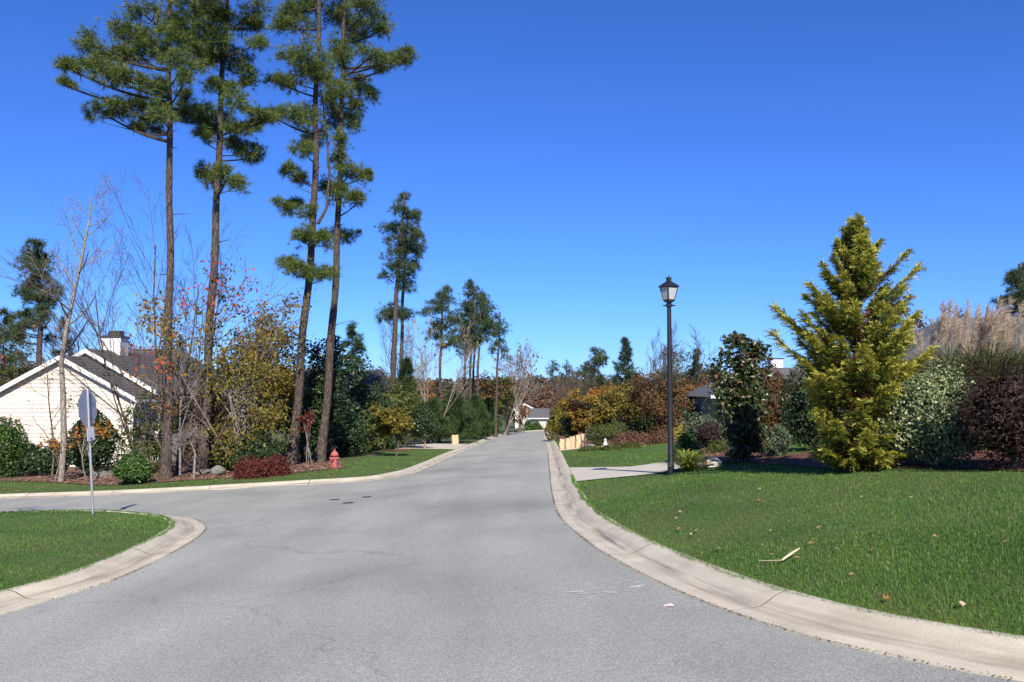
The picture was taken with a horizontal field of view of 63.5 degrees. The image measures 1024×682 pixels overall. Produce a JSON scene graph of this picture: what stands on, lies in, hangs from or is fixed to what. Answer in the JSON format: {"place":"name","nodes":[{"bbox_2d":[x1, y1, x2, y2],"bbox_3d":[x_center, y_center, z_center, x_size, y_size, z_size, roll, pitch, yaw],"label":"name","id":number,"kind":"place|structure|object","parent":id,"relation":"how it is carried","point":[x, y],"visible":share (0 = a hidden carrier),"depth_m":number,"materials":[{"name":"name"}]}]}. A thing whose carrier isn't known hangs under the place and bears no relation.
{"place":"outdoors","nodes":[
{"label":"outdoors","id":0,"kind":"place"},
{"bbox_2d":[0,511,168,589],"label":"lawn terrain","id":1,"kind":"structure","parent":0,"point":[34,560],"depth_m":12.15,"materials":[{"name":"plant"}]},
{"bbox_2d":[78,390,96,513],"bbox_3d":[-8.724,2.435,17.112,0.249,2.856,0.762,0,-3,0],"label":"stop sign","id":2,"kind":"object","parent":1,"relation":"on","point":[87,410],"visible":0.96,"depth_m":17.10,"materials":[{"name":"metal"}]},
{"bbox_2d":[0,474,1021,639],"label":"grass fringe","id":3,"kind":"object","parent":1,"relation":"on","point":[597,510],"depth_m":9.99,"materials":[{"name":"green plant"}]},
{"bbox_2d":[0,420,620,493],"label":"lawn terrain","id":4,"kind":"structure","parent":0,"point":[366,455],"depth_m":28.77,"materials":[{"name":"plant"}]},
{"bbox_2d":[0,307,35,386],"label":"young pine","id":5,"kind":"object","parent":4,"relation":"on","point":[5,321],"visible":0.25,"depth_m":55.84,"materials":[{"name":"green plant"}]},
{"bbox_2d":[0,236,76,365],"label":"pine tree","id":6,"kind":"object","parent":4,"relation":"on","point":[33,296],"visible":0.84,"depth_m":51.78,"materials":[{"name":"green plant"}]},
{"bbox_2d":[2,295,112,369],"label":"bare tree","id":7,"kind":"object","parent":4,"relation":"on","point":[60,340],"visible":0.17,"depth_m":59.37,"materials":[{"name":"brown plant"}]},
{"bbox_2d":[0,355,198,466],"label":"house","id":8,"kind":"structure","parent":4,"relation":"on","point":[14,400],"depth_m":41.86,"materials":[{"name":"beige paint"}]},
{"bbox_2d":[72,331,234,460],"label":"house","id":9,"kind":"structure","parent":4,"relation":"on","point":[109,362],"depth_m":47.08,"materials":[{"name":"beige"}]},
{"bbox_2d":[0,458,345,484],"bbox_3d":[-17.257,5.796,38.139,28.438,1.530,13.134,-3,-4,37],"label":"mulch bed","id":10,"kind":"object","parent":4,"relation":"on","point":[72,470],"visible":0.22,"depth_m":30.49,"materials":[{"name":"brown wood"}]},
{"bbox_2d":[0,414,30,477],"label":"shrub","id":11,"kind":"object","parent":10,"relation":"on","point":[11,439],"visible":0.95,"depth_m":33.58,"materials":[{"name":"green plant"}]},
{"bbox_2d":[7,441,41,476],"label":"hedge shrub","id":12,"kind":"object","parent":10,"relation":"on","point":[26,461],"visible":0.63,"depth_m":33.82,"materials":[{"name":"green plant"}]},
{"bbox_2d":[10,357,82,480],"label":"bare tree","id":13,"kind":"object","parent":10,"relation":"on","point":[52,428],"visible":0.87,"depth_m":29.88,"materials":[{"name":"brown plant"}]},
{"bbox_2d":[32,444,70,475],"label":"hedge shrub","id":14,"kind":"object","parent":10,"relation":"on","point":[43,462],"visible":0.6,"depth_m":33.20,"materials":[{"name":"green plant"}]},
{"bbox_2d":[16,170,128,481],"bbox_3d":[-15.812,-0.525,29.397,3.701,11.142,3.662,-3,-4,41],"label":"bare tree","id":15,"kind":"object","parent":10,"relation":"on","point":[63,452],"visible":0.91,"depth_m":29.47,"materials":[{"name":"brown plant"}]},
{"bbox_2d":[49,419,117,479],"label":"sapling","id":16,"kind":"object","parent":10,"relation":"on","point":[103,431],"visible":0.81,"depth_m":29.21,"materials":[{"name":"orange plant"}]},
{"bbox_2d":[59,402,132,475],"bbox_3d":[-16.259,3.789,31.853,2.818,2.892,2.281,-1,-3,18],"label":"shrub","id":17,"kind":"object","parent":10,"relation":"on","point":[104,449],"visible":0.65,"depth_m":31.45,"materials":[{"name":"green plant"}]},
{"bbox_2d":[0,267,220,467],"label":"bare tree","id":18,"kind":"object","parent":10,"relation":"on","point":[127,419],"visible":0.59,"depth_m":32.57,"materials":[{"name":"brown plant"}]},
{"bbox_2d":[22,229,215,454],"bbox_3d":[-15.967,0.501,34.627,4.601,9.764,8.554,-1,-3,12],"label":"bare tree","id":19,"kind":"object","parent":10,"relation":"on","point":[110,381],"visible":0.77,"depth_m":32.97,"materials":[{"name":"brown plant"}]},
{"bbox_2d":[110,448,155,483],"bbox_3d":[-12.475,4.147,27.287,1.500,1.223,1.410,0,-3,0],"label":"shrub","id":20,"kind":"object","parent":10,"relation":"on","point":[132,467],"visible":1,"depth_m":26.99,"materials":[{"name":"green plant"}]},
{"bbox_2d":[48,0,230,478],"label":"pine tree","id":21,"kind":"object","parent":10,"relation":"on","point":[116,73],"visible":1,"depth_m":28.88,"materials":[{"name":"green plant"}]},
{"bbox_2d":[115,390,178,468],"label":"tree","id":22,"kind":"object","parent":10,"relation":"on","point":[155,426],"visible":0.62,"depth_m":33.15,"materials":[{"name":"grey plant"}]},
{"bbox_2d":[0,165,306,475],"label":"bare tree","id":23,"kind":"object","parent":10,"relation":"on","point":[175,472],"visible":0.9,"depth_m":29.55,"materials":[{"name":"brown plant"}]},
{"bbox_2d":[144,334,215,474],"bbox_3d":[-11.930,2.308,29.878,2.739,5.228,1.842,2,-4,-26],"label":"sapling","id":24,"kind":"object","parent":10,"relation":"on","point":[179,447],"visible":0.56,"depth_m":29.77,"materials":[{"name":"brown plant"}]},
{"bbox_2d":[164,418,208,477],"bbox_3d":[-11.114,3.682,28.238,1.444,2.142,1.456,2,-4,-29],"label":"dogwood","id":25,"kind":"object","parent":10,"relation":"on","point":[192,445],"visible":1,"depth_m":28.29,"materials":[{"name":"brown plant"}]},
{"bbox_2d":[151,376,230,463],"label":"tree","id":26,"kind":"object","parent":10,"relation":"on","point":[186,456],"visible":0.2,"depth_m":38.06,"materials":[{"name":"brown plant"}]},
{"bbox_2d":[118,290,295,464],"bbox_3d":[-10.713,1.511,30.364,3.205,6.729,7.166,-2,-4,26],"label":"bare tree","id":27,"kind":"object","parent":10,"relation":"on","point":[170,338],"visible":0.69,"depth_m":28.94,"materials":[{"name":"brown plant"}]},
{"bbox_2d":[173,382,253,468],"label":"tree","id":28,"kind":"object","parent":10,"relation":"on","point":[215,410],"visible":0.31,"depth_m":31.19,"materials":[{"name":"grey plant"}]},
{"bbox_2d":[179,0,283,471],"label":"pine tree","id":29,"kind":"object","parent":10,"relation":"on","point":[217,172],"visible":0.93,"depth_m":30.57,"materials":[{"name":"green plant"}]},
{"bbox_2d":[194,334,298,470],"bbox_3d":[-9.519,2.297,29.708,3.506,5.080,3.353,1,-4,-22],"label":"tree","id":30,"kind":"object","parent":10,"relation":"on","point":[238,394],"visible":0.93,"depth_m":29.44,"materials":[{"name":"green plant"}]},
{"bbox_2d":[177,257,315,470],"bbox_3d":[-10.235,0.923,32.115,5.053,8.198,3.162,1,-3,-16],"label":"bare tree","id":31,"kind":"object","parent":10,"relation":"on","point":[277,329],"visible":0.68,"depth_m":31.75,"materials":[{"name":"brown plant"}]},
{"bbox_2d":[232,455,272,478],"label":"shrub","id":32,"kind":"object","parent":10,"relation":"on","point":[254,468],"visible":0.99,"depth_m":27.03,"materials":[{"name":"red plant"}]},
{"bbox_2d":[229,429,281,468],"bbox_3d":[-9.141,3.931,29.532,1.740,1.610,1.869,1,-3,-11],"label":"shrub","id":33,"kind":"object","parent":10,"relation":"on","point":[269,449],"visible":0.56,"depth_m":29.10,"materials":[{"name":"green plant"}]},
{"bbox_2d":[264,452,293,476],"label":"shrub","id":34,"kind":"object","parent":10,"relation":"on","point":[279,466],"visible":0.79,"depth_m":27.48,"materials":[{"name":"red plant"}]},
{"bbox_2d":[259,0,342,464],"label":"pine tree","id":35,"kind":"object","parent":10,"relation":"on","point":[312,236],"visible":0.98,"depth_m":33.42,"materials":[{"name":"green plant"}]},
{"bbox_2d":[270,382,338,461],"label":"tree","id":36,"kind":"object","parent":10,"relation":"on","point":[302,438],"visible":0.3,"depth_m":36.58,"materials":[{"name":"green plant"}]},
{"bbox_2d":[309,0,421,461],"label":"pine tree","id":37,"kind":"object","parent":10,"relation":"on","point":[379,60],"visible":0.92,"depth_m":35.85,"materials":[{"name":"green plant"}]},
{"bbox_2d":[219,299,305,438],"bbox_3d":[-10.669,1.767,35.704,3.520,7.246,4.089,0,-3,0],"label":"tree","id":38,"kind":"object","parent":4,"relation":"on","point":[287,387],"visible":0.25,"depth_m":35.38,"materials":[{"name":"green plant"}]},
{"bbox_2d":[281,335,361,452],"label":"tree","id":39,"kind":"object","parent":4,"relation":"on","point":[315,375],"visible":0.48,"depth_m":37.70,"materials":[{"name":"green plant"}]},
{"bbox_2d":[283,370,395,450],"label":"house","id":40,"kind":"structure","parent":4,"relation":"on","point":[372,377],"depth_m":55.34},
{"bbox_2d":[310,398,369,457],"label":"tree","id":41,"kind":"object","parent":4,"relation":"on","point":[344,448],"visible":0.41,"depth_m":40.99,"materials":[{"name":"green plant"}]},
{"bbox_2d":[337,320,367,366],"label":"pine tree","id":42,"kind":"object","parent":4,"relation":"on","point":[357,344],"visible":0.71,"depth_m":78.02,"materials":[{"name":"green plant"}]},
{"bbox_2d":[336,350,394,451],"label":"tree","id":43,"kind":"object","parent":4,"relation":"on","point":[356,384],"visible":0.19,"depth_m":47.64,"materials":[{"name":"green plant"}]},
{"bbox_2d":[359,409,390,453],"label":"tree","id":44,"kind":"object","parent":4,"relation":"on","point":[374,433],"visible":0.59,"depth_m":43.35,"materials":[{"name":"green plant"}]},
{"bbox_2d":[366,401,414,456],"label":"tree","id":45,"kind":"object","parent":4,"relation":"on","point":[387,425],"visible":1,"depth_m":39.58,"materials":[{"name":"yellow plant"}]},
{"bbox_2d":[372,308,413,437],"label":"bare tree","id":46,"kind":"object","parent":4,"relation":"on","point":[389,351],"visible":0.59,"depth_m":76.47,"materials":[{"name":"brown plant"}]},
{"bbox_2d":[383,445,410,450],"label":"mulch bed","id":47,"kind":"object","parent":4,"relation":"on","point":[399,449],"visible":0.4,"depth_m":49.37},
{"bbox_2d":[369,372,430,447],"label":"shrub","id":48,"kind":"object","parent":47,"relation":"on","point":[400,397],"visible":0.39,"depth_m":52.28,"materials":[{"name":"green plant"}]},
{"bbox_2d":[373,190,428,385],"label":"pine tree","id":49,"kind":"object","parent":4,"relation":"on","point":[393,314],"visible":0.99,"depth_m":62.32,"materials":[{"name":"green plant"}]},
{"bbox_2d":[395,356,429,444],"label":"young pine","id":50,"kind":"object","parent":4,"relation":"on","point":[406,367],"visible":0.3,"depth_m":59.78,"materials":[{"name":"green plant"}]},
{"bbox_2d":[396,215,429,443],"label":"pine tree","id":51,"kind":"object","parent":4,"relation":"on","point":[408,275],"visible":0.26,"depth_m":65.22,"materials":[{"name":"green plant"}]},
{"bbox_2d":[410,401,439,447],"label":"tree","id":52,"kind":"object","parent":4,"relation":"on","point":[424,423],"visible":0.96,"depth_m":51.08,"materials":[{"name":"green plant"}]},
{"bbox_2d":[408,396,457,443],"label":"young pine","id":53,"kind":"object","parent":4,"relation":"on","point":[434,405],"visible":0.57,"depth_m":63.46,"materials":[{"name":"green plant"}]},
{"bbox_2d":[393,306,482,443],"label":"bare tree","id":54,"kind":"object","parent":4,"relation":"on","point":[425,370],"visible":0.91,"depth_m":64.61,"materials":[{"name":"brown plant"}]},
{"bbox_2d":[415,283,464,441],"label":"pine tree","id":55,"kind":"object","parent":4,"relation":"on","point":[441,298],"visible":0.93,"depth_m":69.84,"materials":[{"name":"green plant"}]},
{"bbox_2d":[435,389,484,441],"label":"young pine","id":56,"kind":"object","parent":4,"relation":"on","point":[464,420],"visible":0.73,"depth_m":65.09,"materials":[{"name":"green plant"}]},
{"bbox_2d":[447,392,496,439],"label":"young pine","id":57,"kind":"object","parent":4,"relation":"on","point":[476,400],"visible":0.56,"depth_m":77.18,"materials":[{"name":"green plant"}]},
{"bbox_2d":[446,279,499,403],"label":"pine tree","id":58,"kind":"object","parent":4,"relation":"on","point":[472,289],"visible":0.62,"depth_m":83.95,"materials":[{"name":"green plant"}]},
{"bbox_2d":[457,301,502,437],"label":"pine tree","id":59,"kind":"object","parent":4,"relation":"on","point":[486,326],"visible":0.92,"depth_m":81.73,"materials":[{"name":"green plant"}]},
{"bbox_2d":[460,370,509,401],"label":"tree","id":60,"kind":"object","parent":4,"relation":"on","point":[486,386],"visible":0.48,"depth_m":103.27,"materials":[{"name":"brown plant"}]},
{"bbox_2d":[487,311,512,436],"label":"pine tree","id":61,"kind":"object","parent":4,"relation":"on","point":[498,342],"visible":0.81,"depth_m":89.66,"materials":[{"name":"green plant"}]},
{"bbox_2d":[14,378,656,423],"bbox_3d":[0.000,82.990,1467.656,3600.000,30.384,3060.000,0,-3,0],"label":"ground","id":62,"kind":"structure","parent":0,"point":[501,418],"depth_m":333.66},
{"bbox_2d":[0,360,786,428],"bbox_3d":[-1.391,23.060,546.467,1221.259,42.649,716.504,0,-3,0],"label":"wood","id":63,"kind":"object","parent":62,"relation":"on","point":[447,385],"visible":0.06,"depth_m":633.00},
{"bbox_2d":[0,430,1023,681],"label":"road","id":64,"kind":"structure","parent":0,"point":[472,564],"depth_m":7.44,"materials":[{"name":"grey asphalt"}]},
{"bbox_2d":[0,510,205,614],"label":"kerb","id":65,"kind":"structure","parent":64,"relation":"on","point":[185,530],"depth_m":10.06,"materials":[{"name":"concrete"}]},
{"bbox_2d":[0,430,543,498],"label":"kerb","id":66,"kind":"structure","parent":64,"relation":"on","point":[419,467],"depth_m":25.59,"materials":[{"name":"concrete"}]},
{"bbox_2d":[489,375,517,434],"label":"tree","id":67,"kind":"object","parent":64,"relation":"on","point":[503,403],"visible":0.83,"depth_m":103.21,"materials":[{"name":"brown plant"}]},
{"bbox_2d":[0,455,1011,679],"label":"gutter debris","id":68,"kind":"object","parent":64,"relation":"on","point":[559,515],"visible":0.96,"depth_m":9.25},
{"bbox_2d":[491,350,528,432],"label":"bare tree","id":69,"kind":"object","parent":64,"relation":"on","point":[514,377],"visible":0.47,"depth_m":111.73,"materials":[{"name":"brown plant"}]},
{"bbox_2d":[503,338,552,435],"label":"bare tree","id":70,"kind":"object","parent":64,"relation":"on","point":[521,359],"visible":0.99,"depth_m":95.80,"materials":[{"name":"brown plant"}]},
{"bbox_2d":[543,432,1023,680],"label":"kerb","id":71,"kind":"structure","parent":64,"relation":"on","point":[973,651],"depth_m":6.29,"materials":[{"name":"concrete"}]},
{"bbox_2d":[0,0,1023,387],"label":"sky","id":72,"kind":"structure","parent":0,"point":[566,160],"materials":[{"name":"blue"}]},
{"bbox_2d":[0,428,1023,635],"bbox_3d":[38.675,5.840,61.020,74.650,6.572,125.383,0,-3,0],"label":"lawn terrain","id":73,"kind":"structure","parent":0,"point":[757,524],"depth_m":9.24,"materials":[{"name":"plant"}]},
{"bbox_2d":[542,405,568,440],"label":"shrub","id":74,"kind":"object","parent":73,"relation":"on","point":[555,417],"visible":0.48,"depth_m":61.30,"materials":[{"name":"yellow plant"}]},
{"bbox_2d":[552,363,599,407],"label":"bare tree","id":75,"kind":"object","parent":73,"relation":"on","point":[587,382],"visible":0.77,"depth_m":77.83,"materials":[{"name":"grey plant"}]},
{"bbox_2d":[556,388,602,434],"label":"tree","id":76,"kind":"object","parent":73,"relation":"on","point":[581,419],"visible":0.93,"depth_m":55.43,"materials":[{"name":"yellow plant"}]},
{"bbox_2d":[573,346,613,392],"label":"pine tree","id":77,"kind":"object","parent":73,"relation":"on","point":[598,359],"visible":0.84,"depth_m":81.92,"materials":[{"name":"green plant"}]},
{"bbox_2d":[608,335,645,417],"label":"conifer","id":78,"kind":"object","parent":73,"relation":"on","point":[626,353],"visible":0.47,"depth_m":69.81,"materials":[{"name":"green plant"}]},
{"bbox_2d":[586,436,674,447],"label":"mulch bed","id":79,"kind":"object","parent":73,"relation":"on","point":[588,442],"visible":0.06,"depth_m":47.22,"materials":[{"name":"brown wood"}]},
{"bbox_2d":[584,423,613,445],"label":"shrub","id":80,"kind":"object","parent":79,"relation":"on","point":[596,439],"visible":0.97,"depth_m":40.49,"materials":[{"name":"green plant"}]},
{"bbox_2d":[586,381,655,436],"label":"tree","id":81,"kind":"object","parent":79,"relation":"on","point":[621,402],"visible":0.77,"depth_m":49.64,"materials":[{"name":"yellow plant"}]},
{"bbox_2d":[610,403,666,434],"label":"shrub","id":82,"kind":"object","parent":79,"relation":"on","point":[639,425],"visible":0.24,"depth_m":52.68,"materials":[{"name":"green plant"}]},
{"bbox_2d":[624,372,694,434],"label":"tree","id":83,"kind":"object","parent":79,"relation":"on","point":[659,399],"visible":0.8,"depth_m":45.62,"materials":[{"name":"red plant"}]},
{"bbox_2d":[642,319,684,407],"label":"bare tree","id":84,"kind":"object","parent":73,"relation":"on","point":[654,361],"visible":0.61,"depth_m":74.96,"materials":[{"name":"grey plant"}]},
{"bbox_2d":[658,276,679,474],"bbox_3d":[3.248,0.736,17.007,0.316,4.192,0.316,2,-4,-30],"label":"street lamp","id":85,"kind":"object","parent":73,"relation":"on","point":[668,289],"visible":0.93,"depth_m":16.98,"materials":[{"name":"black metal"}]},
{"bbox_2d":[656,324,716,385],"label":"bare tree","id":86,"kind":"object","parent":73,"relation":"on","point":[699,374],"visible":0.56,"depth_m":80.76,"materials":[{"name":"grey plant"}]},
{"bbox_2d":[652,448,724,470],"bbox_3d":[3.638,2.463,17.137,1.712,0.457,1.773,0,-3,0],"label":"daylily","id":87,"kind":"object","parent":73,"relation":"on","point":[685,462],"visible":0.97,"depth_m":17.00,"materials":[{"name":"green plant"}]},
{"bbox_2d":[680,411,723,447],"bbox_3d":[7.122,3.330,30.914,1.750,1.440,1.670,0,-3,0],"label":"shrub","id":88,"kind":"object","parent":73,"relation":"on","point":[695,422],"visible":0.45,"depth_m":30.63,"materials":[{"name":"green plant"}]},
{"bbox_2d":[697,447,767,466],"bbox_3d":[5.956,3.266,24.391,2.544,0.750,14.265,-1,-3,9],"label":"mulch bed","id":89,"kind":"object","parent":73,"relation":"on","point":[719,455],"visible":0.16,"depth_m":20.27,"materials":[{"name":"brown wood"}]},
{"bbox_2d":[674,431,703,459],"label":"shrub","id":90,"kind":"object","parent":89,"relation":"on","point":[687,441],"visible":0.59,"depth_m":20.70,"materials":[{"name":"green plant"}]},
{"bbox_2d":[695,419,721,447],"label":"shrub","id":91,"kind":"object","parent":89,"relation":"on","point":[708,433],"visible":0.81,"depth_m":25.17,"materials":[{"name":"red plant"}]},
{"bbox_2d":[683,358,806,423],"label":"house","id":92,"kind":"structure","parent":73,"relation":"on","point":[699,395],"depth_m":48.26,"materials":[{"name":"grey"}]},
{"bbox_2d":[756,355,791,434],"bbox_3d":[8.573,1.875,27.898,2.377,3.396,1.462,-1,-4,22],"label":"shrub","id":93,"kind":"object","parent":73,"relation":"on","point":[774,417],"visible":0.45,"depth_m":27.56,"materials":[{"name":"green plant"}]},
{"bbox_2d":[773,364,849,451],"bbox_3d":[6.970,1.499,19.223,1.742,2.147,1.594,0,-3,0],"label":"shrub","id":94,"kind":"object","parent":73,"relation":"on","point":[797,420],"visible":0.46,"depth_m":18.96,"materials":[{"name":"green plant"}]},
{"bbox_2d":[763,211,940,472],"bbox_3d":[5.429,0.053,13.212,2.215,4.217,2.123,-3,-4,42],"label":"golden cypress","id":95,"kind":"object","parent":73,"relation":"on","point":[842,380],"visible":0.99,"depth_m":12.91,"materials":[{"name":"yellow plant"}]},
{"bbox_2d":[741,450,1023,470],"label":"mulch bed","id":96,"kind":"object","parent":73,"relation":"on","point":[799,459],"visible":0.4,"depth_m":13.53,"materials":[{"name":"brown wood"}]},
{"bbox_2d":[705,330,774,463],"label":"magnolia","id":97,"kind":"object","parent":96,"relation":"on","point":[746,433],"visible":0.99,"depth_m":17.54,"materials":[{"name":"green plant"}]},
{"bbox_2d":[757,424,794,457],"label":"shrub","id":98,"kind":"object","parent":96,"relation":"on","point":[775,444],"visible":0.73,"depth_m":17.79,"materials":[{"name":"green plant"}]},
{"bbox_2d":[873,357,982,466],"bbox_3d":[6.454,1.102,12.718,1.695,1.702,1.557,-3,-4,40],"label":"variegated shrub","id":99,"kind":"object","parent":96,"relation":"on","point":[923,409],"visible":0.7,"depth_m":12.38,"materials":[{"name":"green plant"}]},
{"bbox_2d":[950,350,1023,470],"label":"shrub","id":100,"kind":"object","parent":96,"relation":"on","point":[996,415],"visible":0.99,"depth_m":11.11,"materials":[{"name":"red plant"}]},
{"bbox_2d":[803,317,1023,430],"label":"house","id":101,"kind":"structure","parent":73,"relation":"on","point":[926,342],"depth_m":32.19,"materials":[{"name":"grey"}]},
{"bbox_2d":[901,296,1023,449],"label":"plume grass","id":102,"kind":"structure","parent":73,"relation":"on","point":[997,320],"depth_m":14.73,"materials":[{"name":"plant"}]},
{"bbox_2d":[989,261,1023,316],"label":"pine tree","id":103,"kind":"object","parent":73,"relation":"on","point":[1014,278],"visible":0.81,"depth_m":47.57,"materials":[{"name":"green plant"}]},
{"bbox_2d":[570,461,699,480],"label":"driveway","id":104,"kind":"structure","parent":0,"point":[584,473],"depth_m":20.04,"materials":[{"name":"concrete"}]},
{"bbox_2d":[900,302,1023,446],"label":"plume grass","id":105,"kind":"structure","parent":0,"point":[941,335],"depth_m":15.15,"materials":[{"name":"plant"}]},
{"bbox_2d":[920,303,1023,376],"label":"plume grass","id":106,"kind":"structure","parent":0,"point":[1018,331],"depth_m":15.66,"materials":[{"name":"plant"}]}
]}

